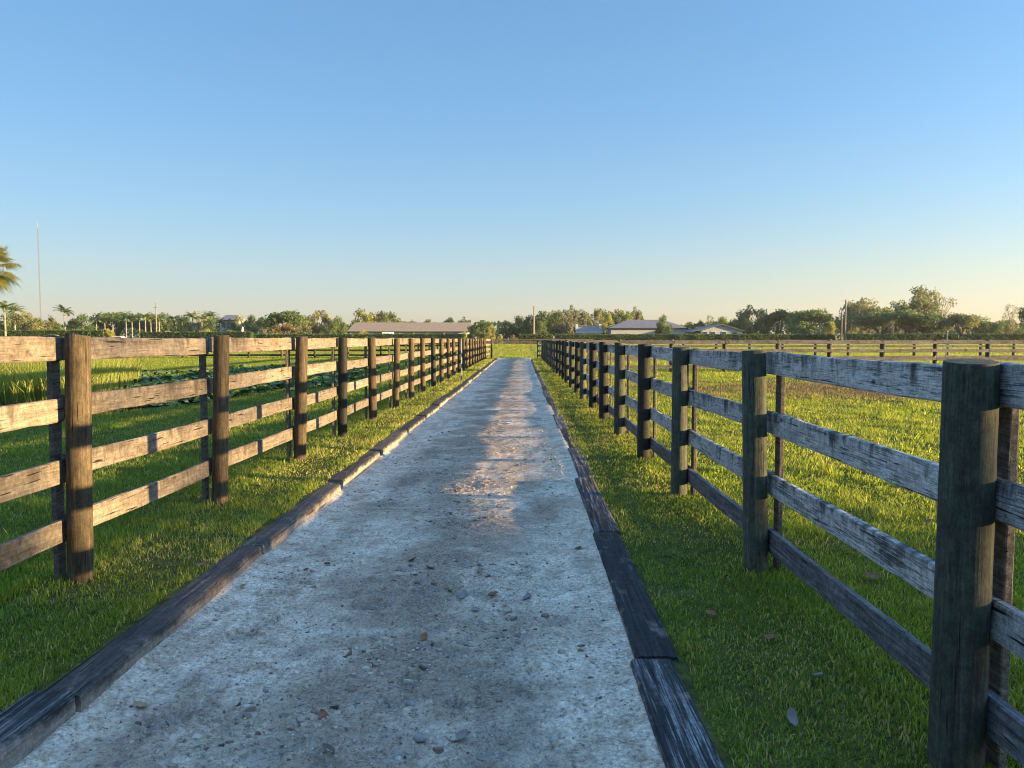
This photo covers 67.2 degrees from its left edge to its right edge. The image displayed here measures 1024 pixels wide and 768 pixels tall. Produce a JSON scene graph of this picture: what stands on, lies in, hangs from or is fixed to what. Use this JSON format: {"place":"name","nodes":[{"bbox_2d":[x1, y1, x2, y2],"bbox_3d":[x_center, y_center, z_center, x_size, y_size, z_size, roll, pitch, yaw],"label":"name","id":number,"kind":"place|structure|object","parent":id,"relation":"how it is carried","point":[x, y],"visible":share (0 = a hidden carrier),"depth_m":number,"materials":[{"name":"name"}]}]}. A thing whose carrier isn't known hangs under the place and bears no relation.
{"place":"outdoors","nodes":[
{"label":"outdoors","id":0,"kind":"place"},
{"bbox_2d":[0,363,380,412],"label":"pond","id":1,"kind":"structure","parent":0,"point":[155,377],"depth_m":25.43,"materials":[{"name":"plant"}]},
{"bbox_2d":[0,357,153,418],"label":"reeds","id":2,"kind":"object","parent":1,"relation":"in","point":[23,382],"visible":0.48,"depth_m":15.63,"materials":[{"name":"plant"}]},
{"bbox_2d":[0,343,518,711],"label":"grass","id":3,"kind":"structure","parent":0,"point":[107,531],"depth_m":7.06,"materials":[{"name":"plant"}]},
{"bbox_2d":[12,358,664,767],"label":"path","id":4,"kind":"structure","parent":0,"point":[504,394],"depth_m":4.15,"materials":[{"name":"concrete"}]},
{"bbox_2d":[0,691,75,767],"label":"edging timber","id":5,"kind":"object","parent":4,"relation":"on","point":[31,721],"visible":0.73,"depth_m":3.10,"materials":[{"name":"wood"}]},
{"bbox_2d":[45,545,261,711],"bbox_3d":[-1.971,1.378,4.534,0.220,0.219,2.392,0,4,0],"label":"edging timber","id":6,"kind":"object","parent":4,"relation":"on","point":[89,681],"visible":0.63,"depth_m":4.07,"materials":[{"name":"wood"}]},
{"bbox_2d":[243,484,340,553],"bbox_3d":[-1.939,1.237,6.950,0.220,0.219,2.434,0,3,1],"label":"edging timber","id":7,"kind":"object","parent":4,"relation":"on","point":[282,528],"visible":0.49,"depth_m":6.60,"materials":[{"name":"wood"}]},
{"bbox_2d":[320,740,334,752],"bbox_3d":[-0.726,1.423,3.021,0.094,0.013,0.040,22,15,35],"label":"dry leaf","id":8,"kind":"object","parent":4,"relation":"on","point":[329,747],"visible":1,"depth_m":3.02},
{"bbox_2d":[324,451,379,488],"bbox_3d":[-1.933,1.091,9.385,0.220,0.218,2.435,1,3,0],"label":"edging timber","id":9,"kind":"object","parent":4,"relation":"on","point":[348,474],"visible":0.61,"depth_m":9.11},
{"bbox_2d":[370,429,407,454],"bbox_3d":[-1.884,0.947,11.820,0.220,0.219,2.436,0,3,1],"label":"edging timber","id":10,"kind":"object","parent":4,"relation":"on","point":[388,443],"visible":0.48,"depth_m":11.61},
{"bbox_2d":[398,416,425,432],"bbox_3d":[-1.856,0.810,14.257,0.221,0.218,2.433,0,3,1],"label":"edging timber","id":11,"kind":"object","parent":4,"relation":"on","point":[414,423],"visible":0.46,"depth_m":14.09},
{"bbox_2d":[413,732,426,742],"bbox_3d":[-0.375,1.433,3.123,0.054,0.025,0.070,-1,4,-21],"label":"pebble","id":12,"kind":"object","parent":4,"relation":"on","point":[419,737],"visible":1,"depth_m":3.11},
{"bbox_2d":[418,405,439,418],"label":"edging timber","id":13,"kind":"object","parent":4,"relation":"on","point":[429,411],"visible":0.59,"depth_m":16.54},
{"bbox_2d":[431,396,448,407],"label":"edging timber","id":14,"kind":"object","parent":4,"relation":"on","point":[441,401],"visible":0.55,"depth_m":18.97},
{"bbox_2d":[447,731,469,740],"bbox_3d":[-0.230,1.433,3.121,0.129,0.020,0.055,-15,10,3],"label":"dry leaf","id":15,"kind":"object","parent":4,"relation":"on","point":[460,734],"visible":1,"depth_m":3.13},
{"bbox_2d":[477,749,510,759],"bbox_3d":[-0.071,1.436,2.994,0.132,0.026,0.062,-2,4,-34],"label":"dry leaf","id":16,"kind":"object","parent":4,"relation":"on","point":[485,755],"visible":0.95,"depth_m":3.00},
{"bbox_2d":[553,414,568,428],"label":"edging timber","id":17,"kind":"object","parent":4,"relation":"on","point":[559,419],"visible":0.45,"depth_m":14.63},
{"bbox_2d":[560,429,578,447],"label":"edging timber","id":18,"kind":"object","parent":4,"relation":"on","point":[565,433],"visible":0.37,"depth_m":12.23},
{"bbox_2d":[568,448,596,478],"bbox_3d":[0.876,1.099,9.891,0.220,0.219,2.426,1,3,1],"label":"edging timber","id":19,"kind":"object","parent":4,"relation":"on","point":[581,468],"visible":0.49,"depth_m":9.71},
{"bbox_2d":[575,477,620,534],"bbox_3d":[0.794,1.226,7.449,0.220,0.219,2.437,-1,3,1],"label":"edging timber","id":20,"kind":"object","parent":4,"relation":"on","point":[601,518],"visible":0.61,"depth_m":7.14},
{"bbox_2d":[593,532,678,661],"bbox_3d":[0.736,1.368,4.994,0.220,0.219,2.458,1,3,1],"label":"edging timber","id":21,"kind":"object","parent":4,"relation":"on","point":[646,632],"visible":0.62,"depth_m":4.52,"materials":[{"name":"wood"}]},
{"bbox_2d":[0,339,1023,767],"bbox_3d":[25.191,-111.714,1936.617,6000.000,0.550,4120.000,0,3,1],"label":"ground","id":22,"kind":"structure","parent":0,"point":[682,669],"depth_m":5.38,"materials":[{"name":"plant"}]},
{"bbox_2d":[0,300,17,335],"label":"palm tree","id":23,"kind":"object","parent":22,"relation":"on","point":[3,305],"visible":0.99,"depth_m":158.77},
{"bbox_2d":[0,244,22,294],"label":"fan palm","id":24,"kind":"object","parent":22,"relation":"on","point":[6,277],"visible":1,"depth_m":46.27,"materials":[{"name":"green plant"}]},
{"bbox_2d":[0,313,24,329],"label":"tree","id":25,"kind":"object","parent":22,"relation":"on","point":[8,317],"visible":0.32,"depth_m":175.59,"materials":[{"name":"green plant"}]},
{"bbox_2d":[1,305,26,329],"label":"palm tree","id":26,"kind":"object","parent":22,"relation":"on","point":[11,311],"visible":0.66,"depth_m":166.89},
{"bbox_2d":[9,311,44,329],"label":"tree","id":27,"kind":"object","parent":22,"relation":"on","point":[34,323],"visible":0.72,"depth_m":168.07,"materials":[{"name":"green plant"}]},
{"bbox_2d":[45,315,57,329],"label":"bush","id":28,"kind":"object","parent":22,"relation":"on","point":[52,323],"visible":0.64,"depth_m":178.35,"materials":[{"name":"green plant"}]},
{"bbox_2d":[0,329,108,337],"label":"hedge","id":29,"kind":"object","parent":22,"relation":"on","point":[62,332],"visible":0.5,"depth_m":160.01,"materials":[{"name":"green plant"}]},
{"bbox_2d":[52,304,74,328],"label":"palm tree","id":30,"kind":"object","parent":22,"relation":"on","point":[61,308],"visible":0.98,"depth_m":186.47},
{"bbox_2d":[66,318,84,329],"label":"tree","id":31,"kind":"object","parent":22,"relation":"on","point":[71,323],"visible":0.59,"depth_m":190.04,"materials":[{"name":"green plant"}]},
{"bbox_2d":[73,313,95,329],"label":"tree","id":32,"kind":"object","parent":22,"relation":"on","point":[82,318],"visible":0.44,"depth_m":225.86,"materials":[{"name":"green plant"}]},
{"bbox_2d":[90,320,110,329],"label":"tree","id":33,"kind":"object","parent":22,"relation":"on","point":[100,325],"visible":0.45,"depth_m":232.31,"materials":[{"name":"green plant"}]},
{"bbox_2d":[88,311,140,335],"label":"tree","id":34,"kind":"object","parent":22,"relation":"on","point":[117,324],"visible":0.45,"depth_m":233.54,"materials":[{"name":"green plant"}]},
{"bbox_2d":[117,314,133,337],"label":"palm tree","id":35,"kind":"object","parent":22,"relation":"on","point":[122,317],"visible":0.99,"depth_m":182.60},
{"bbox_2d":[136,314,165,331],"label":"tree","id":36,"kind":"object","parent":22,"relation":"on","point":[142,325],"visible":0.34,"depth_m":230.38,"materials":[{"name":"green plant"}]},
{"bbox_2d":[154,312,175,332],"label":"tree","id":37,"kind":"object","parent":22,"relation":"on","point":[168,327],"visible":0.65,"depth_m":226.23,"materials":[{"name":"green plant"}]},
{"bbox_2d":[174,314,194,331],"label":"tree","id":38,"kind":"object","parent":22,"relation":"on","point":[186,328],"visible":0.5,"depth_m":227.51,"materials":[{"name":"green plant"}]},
{"bbox_2d":[139,331,254,337],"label":"hedge","id":39,"kind":"object","parent":22,"relation":"on","point":[186,334],"visible":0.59,"depth_m":167.69,"materials":[{"name":"green plant"}]},
{"bbox_2d":[194,316,216,331],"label":"tree","id":40,"kind":"object","parent":22,"relation":"on","point":[205,324],"visible":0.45,"depth_m":225.85,"materials":[{"name":"green plant"}]},
{"bbox_2d":[221,318,236,331],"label":"tree","id":41,"kind":"object","parent":22,"relation":"on","point":[232,324],"visible":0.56,"depth_m":190.07,"materials":[{"name":"green plant"}]},
{"bbox_2d":[218,315,245,331],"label":"house","id":42,"kind":"structure","parent":22,"relation":"on","point":[227,317],"depth_m":207.57,"materials":[{"name":"white concrete"}]},
{"bbox_2d":[234,315,244,331],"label":"tree","id":43,"kind":"object","parent":22,"relation":"on","point":[238,328],"visible":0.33,"depth_m":204.96,"materials":[{"name":"green plant"}]},
{"bbox_2d":[0,333,491,584],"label":"paddock fence","id":44,"kind":"object","parent":22,"relation":"on","point":[78,404],"visible":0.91,"depth_m":6.09,"materials":[{"name":"wood"}]},
{"bbox_2d":[243,314,259,333],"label":"tree","id":45,"kind":"object","parent":22,"relation":"on","point":[251,319],"visible":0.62,"depth_m":199.75,"materials":[{"name":"green plant"}]},
{"bbox_2d":[255,316,273,333],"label":"tree","id":46,"kind":"object","parent":22,"relation":"on","point":[259,320],"visible":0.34,"depth_m":205.71,"materials":[{"name":"green plant"}]},
{"bbox_2d":[269,322,300,333],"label":"bush","id":47,"kind":"object","parent":22,"relation":"on","point":[283,328],"visible":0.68,"depth_m":180.00,"materials":[{"name":"orange plant"}]},
{"bbox_2d":[260,309,313,333],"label":"tree","id":48,"kind":"object","parent":22,"relation":"on","point":[287,316],"visible":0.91,"depth_m":187.35,"materials":[{"name":"green plant"}]},
{"bbox_2d":[296,321,311,333],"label":"bush","id":49,"kind":"object","parent":22,"relation":"on","point":[304,328],"visible":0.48,"depth_m":184.01,"materials":[{"name":"green plant"}]},
{"bbox_2d":[149,341,476,357],"bbox_3d":[-29.817,-2.653,60.632,54.779,1.750,0.261,0,3,0],"label":"paddock fence","id":50,"kind":"object","parent":22,"relation":"on","point":[315,354],"visible":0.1,"depth_m":60.64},
{"bbox_2d":[305,310,331,333],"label":"tree","id":51,"kind":"object","parent":22,"relation":"on","point":[314,318],"visible":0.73,"depth_m":197.23,"materials":[{"name":"green plant"}]},
{"bbox_2d":[323,320,337,333],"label":"tree","id":52,"kind":"object","parent":22,"relation":"on","point":[331,324],"visible":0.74,"depth_m":189.82,"materials":[{"name":"green plant"}]},
{"bbox_2d":[330,316,347,333],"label":"tree","id":53,"kind":"object","parent":22,"relation":"on","point":[340,323],"visible":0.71,"depth_m":195.30,"materials":[{"name":"green plant"}]},
{"bbox_2d":[349,308,373,326],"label":"tree","id":54,"kind":"object","parent":22,"relation":"on","point":[369,318],"visible":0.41,"depth_m":235.63,"materials":[{"name":"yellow plant"}]},
{"bbox_2d":[254,333,473,343],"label":"hedge","id":55,"kind":"object","parent":22,"relation":"on","point":[387,335],"visible":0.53,"depth_m":171.21,"materials":[{"name":"green plant"}]},
{"bbox_2d":[372,310,389,321],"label":"tree","id":56,"kind":"object","parent":22,"relation":"on","point":[380,316],"visible":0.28,"depth_m":236.72,"materials":[{"name":"green plant"}]},
{"bbox_2d":[381,311,401,321],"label":"tree","id":57,"kind":"object","parent":22,"relation":"on","point":[393,318],"visible":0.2,"depth_m":243.35,"materials":[{"name":"green plant"}]},
{"bbox_2d":[347,322,471,333],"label":"barn","id":58,"kind":"structure","parent":22,"relation":"on","point":[414,327],"depth_m":199.79,"materials":[{"name":"metal"}]},
{"bbox_2d":[467,320,492,338],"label":"tree","id":59,"kind":"object","parent":22,"relation":"on","point":[473,329],"visible":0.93,"depth_m":174.96,"materials":[{"name":"green plant"}]},
{"bbox_2d":[485,324,495,342],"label":"bush","id":60,"kind":"object","parent":22,"relation":"on","point":[489,329],"visible":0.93,"depth_m":169.55,"materials":[{"name":"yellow plant"}]},
{"bbox_2d":[498,320,514,340],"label":"tree","id":61,"kind":"object","parent":22,"relation":"on","point":[507,332],"visible":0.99,"depth_m":230.88,"materials":[{"name":"green plant"}]},
{"bbox_2d":[507,315,531,340],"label":"tree","id":62,"kind":"object","parent":22,"relation":"on","point":[517,331],"visible":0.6,"depth_m":233.39,"materials":[{"name":"green plant"}]},
{"bbox_2d":[456,339,592,343],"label":"paddock fence","id":63,"kind":"object","parent":22,"relation":"on","point":[505,342],"visible":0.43,"depth_m":151.62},
{"bbox_2d":[520,315,537,333],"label":"tree","id":64,"kind":"object","parent":22,"relation":"on","point":[527,330],"visible":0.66,"depth_m":228.48,"materials":[{"name":"green plant"}]},
{"bbox_2d":[519,334,553,343],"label":"hedge","id":65,"kind":"object","parent":22,"relation":"on","point":[536,336],"visible":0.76,"depth_m":158.80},
{"bbox_2d":[531,320,548,335],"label":"tree","id":66,"kind":"object","parent":22,"relation":"on","point":[541,329],"visible":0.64,"depth_m":203.78,"materials":[{"name":"green plant"}]},
{"bbox_2d":[60,320,1023,340],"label":"wood","id":67,"kind":"object","parent":22,"relation":"on","point":[499,325],"visible":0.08,"depth_m":322.80,"materials":[{"name":"green plant"}]},
{"bbox_2d":[535,311,556,333],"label":"tree","id":68,"kind":"object","parent":22,"relation":"on","point":[551,320],"visible":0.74,"depth_m":216.50,"materials":[{"name":"green plant"}]},
{"bbox_2d":[548,310,566,334],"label":"tree","id":69,"kind":"object","parent":22,"relation":"on","point":[559,316],"visible":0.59,"depth_m":224.98,"materials":[{"name":"green plant"}]},
{"bbox_2d":[560,304,579,333],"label":"tree","id":70,"kind":"object","parent":22,"relation":"on","point":[571,315],"visible":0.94,"depth_m":215.24,"materials":[{"name":"green plant"}]},
{"bbox_2d":[577,313,592,325],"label":"tree","id":71,"kind":"object","parent":22,"relation":"on","point":[587,320],"visible":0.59,"depth_m":228.38,"materials":[{"name":"green plant"}]},
{"bbox_2d":[574,324,602,333],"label":"house","id":72,"kind":"structure","parent":22,"relation":"on","point":[588,329],"depth_m":192.46,"materials":[{"name":"white"}]},
{"bbox_2d":[590,308,603,329],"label":"tree","id":73,"kind":"object","parent":22,"relation":"on","point":[597,313],"visible":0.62,"depth_m":231.68,"materials":[{"name":"green plant"}]},
{"bbox_2d":[588,308,614,333],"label":"tree","id":74,"kind":"object","parent":22,"relation":"on","point":[604,313],"visible":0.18,"depth_m":243.58,"materials":[{"name":"green plant"}]},
{"bbox_2d":[601,312,614,333],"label":"tree","id":75,"kind":"object","parent":22,"relation":"on","point":[608,319],"visible":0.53,"depth_m":203.60,"materials":[{"name":"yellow plant"}]},
{"bbox_2d":[610,310,631,324],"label":"tree","id":76,"kind":"object","parent":22,"relation":"on","point":[625,317],"visible":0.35,"depth_m":234.16,"materials":[{"name":"green plant"}]},
{"bbox_2d":[626,306,641,319],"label":"tree","id":77,"kind":"object","parent":22,"relation":"on","point":[638,315],"visible":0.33,"depth_m":238.27,"materials":[{"name":"green plant"}]},
{"bbox_2d":[605,320,687,334],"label":"barn","id":78,"kind":"structure","parent":22,"relation":"on","point":[631,327],"depth_m":189.75,"materials":[{"name":"white metal"}]},
{"bbox_2d":[654,314,673,333],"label":"tree","id":79,"kind":"object","parent":22,"relation":"on","point":[661,328],"visible":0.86,"depth_m":174.37,"materials":[{"name":"green plant"}]},
{"bbox_2d":[555,333,791,339],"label":"hedge","id":80,"kind":"object","parent":22,"relation":"on","point":[697,336],"visible":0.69,"depth_m":172.33,"materials":[{"name":"green plant"}]},
{"bbox_2d":[630,658,724,767],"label":"edging timber","id":81,"kind":"object","parent":22,"relation":"on","point":[682,737],"visible":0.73,"depth_m":3.16,"materials":[{"name":"wood"}]},
{"bbox_2d":[685,324,744,333],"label":"house","id":82,"kind":"structure","parent":22,"relation":"on","point":[720,329],"depth_m":186.91,"materials":[{"name":"white paint"}]},
{"bbox_2d":[734,305,766,334],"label":"tree","id":83,"kind":"object","parent":22,"relation":"on","point":[743,321],"visible":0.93,"depth_m":213.43,"materials":[{"name":"green plant"}]},
{"bbox_2d":[753,308,771,333],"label":"tree","id":84,"kind":"object","parent":22,"relation":"on","point":[766,331],"visible":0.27,"depth_m":223.51,"materials":[{"name":"green plant"}]},
{"bbox_2d":[755,309,788,333],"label":"tree","id":85,"kind":"object","parent":22,"relation":"on","point":[776,317],"visible":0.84,"depth_m":218.50,"materials":[{"name":"green plant"}]},
{"bbox_2d":[537,340,1023,767],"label":"paddock fence","id":86,"kind":"object","parent":22,"relation":"on","point":[974,490],"visible":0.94,"depth_m":3.25,"materials":[{"name":"wood"}]},
{"bbox_2d":[550,339,1023,356],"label":"paddock fence","id":87,"kind":"object","parent":22,"relation":"on","point":[848,346],"visible":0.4,"depth_m":56.67,"materials":[{"name":"wood"}]},
{"bbox_2d":[787,706,797,730],"bbox_3d":[1.128,1.346,3.088,0.050,0.024,0.117,19,25,-1],"label":"dry leaf","id":88,"kind":"object","parent":22,"relation":"on","point":[792,716],"visible":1,"depth_m":3.11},
{"bbox_2d":[565,339,1023,371],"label":"paddock fence","id":89,"kind":"object","parent":22,"relation":"on","point":[882,350],"visible":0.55,"depth_m":35.39,"materials":[{"name":"wood"}]},
{"bbox_2d":[786,321,819,335],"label":"bush","id":90,"kind":"object","parent":22,"relation":"on","point":[805,327],"visible":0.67,"depth_m":185.70,"materials":[{"name":"green plant"}]},
{"bbox_2d":[782,308,839,333],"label":"tree","id":91,"kind":"object","parent":22,"relation":"on","point":[817,317],"visible":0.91,"depth_m":195.44,"materials":[{"name":"green plant"}]},
{"bbox_2d":[790,334,836,339],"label":"hedge","id":92,"kind":"object","parent":22,"relation":"on","point":[812,336],"visible":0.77,"depth_m":164.01,"materials":[{"name":"green plant"}]},
{"bbox_2d":[820,321,836,339],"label":"bush","id":93,"kind":"object","parent":22,"relation":"on","point":[832,324],"visible":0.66,"depth_m":183.91,"materials":[{"name":"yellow plant"}]},
{"bbox_2d":[834,300,866,334],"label":"tree","id":94,"kind":"object","parent":22,"relation":"on","point":[851,328],"visible":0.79,"depth_m":213.09,"materials":[{"name":"green plant"}]},
{"bbox_2d":[848,297,892,333],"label":"tree","id":95,"kind":"object","parent":22,"relation":"on","point":[868,309],"visible":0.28,"depth_m":216.58,"materials":[{"name":"green plant"}]},
{"bbox_2d":[850,309,917,333],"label":"tree","id":96,"kind":"object","parent":22,"relation":"on","point":[873,319],"visible":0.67,"depth_m":187.41,"materials":[{"name":"green plant"}]},
{"bbox_2d":[878,299,911,333],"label":"tree","id":97,"kind":"object","parent":22,"relation":"on","point":[896,328],"visible":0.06,"depth_m":223.45,"materials":[{"name":"green plant"}]},
{"bbox_2d":[885,309,948,333],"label":"tree","id":98,"kind":"object","parent":22,"relation":"on","point":[923,320],"visible":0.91,"depth_m":183.59,"materials":[{"name":"green plant"}]},
{"bbox_2d":[893,285,943,333],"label":"tree","id":99,"kind":"object","parent":22,"relation":"on","point":[917,302],"visible":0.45,"depth_m":201.82,"materials":[{"name":"green plant"}]},
{"bbox_2d":[846,333,1023,339],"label":"hedge","id":100,"kind":"object","parent":22,"relation":"on","point":[939,336],"visible":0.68,"depth_m":147.75,"materials":[{"name":"green plant"}]},
{"bbox_2d":[916,313,955,333],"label":"tree","id":101,"kind":"object","parent":22,"relation":"on","point":[931,330],"visible":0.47,"depth_m":186.77,"materials":[{"name":"green plant"}]},
{"bbox_2d":[929,287,956,333],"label":"tree","id":102,"kind":"object","parent":22,"relation":"on","point":[942,307],"visible":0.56,"depth_m":204.52,"materials":[{"name":"green plant"}]},
{"bbox_2d":[939,312,981,333],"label":"tree","id":103,"kind":"object","parent":22,"relation":"on","point":[965,320],"visible":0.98,"depth_m":182.99,"materials":[{"name":"green plant"}]},
{"bbox_2d":[964,316,1004,333],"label":"tree","id":104,"kind":"object","parent":22,"relation":"on","point":[996,326],"visible":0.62,"depth_m":193.63,"materials":[{"name":"green plant"}]},
{"bbox_2d":[990,320,1015,333],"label":"tree","id":105,"kind":"object","parent":22,"relation":"on","point":[1005,326],"visible":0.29,"depth_m":200.72,"materials":[{"name":"green plant"}]},
{"bbox_2d":[990,320,1023,333],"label":"tree","id":106,"kind":"object","parent":22,"relation":"on","point":[1016,331],"visible":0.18,"depth_m":208.71,"materials":[{"name":"green plant"}]},
{"bbox_2d":[1002,305,1019,333],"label":"tree","id":107,"kind":"object","parent":22,"relation":"on","point":[1012,323],"visible":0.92,"depth_m":187.55,"materials":[{"name":"green plant"}]},
{"bbox_2d":[1017,307,1023,331],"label":"tree","id":108,"kind":"object","parent":22,"relation":"on","point":[1021,313],"visible":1,"depth_m":156.89,"materials":[{"name":"green plant"}]},
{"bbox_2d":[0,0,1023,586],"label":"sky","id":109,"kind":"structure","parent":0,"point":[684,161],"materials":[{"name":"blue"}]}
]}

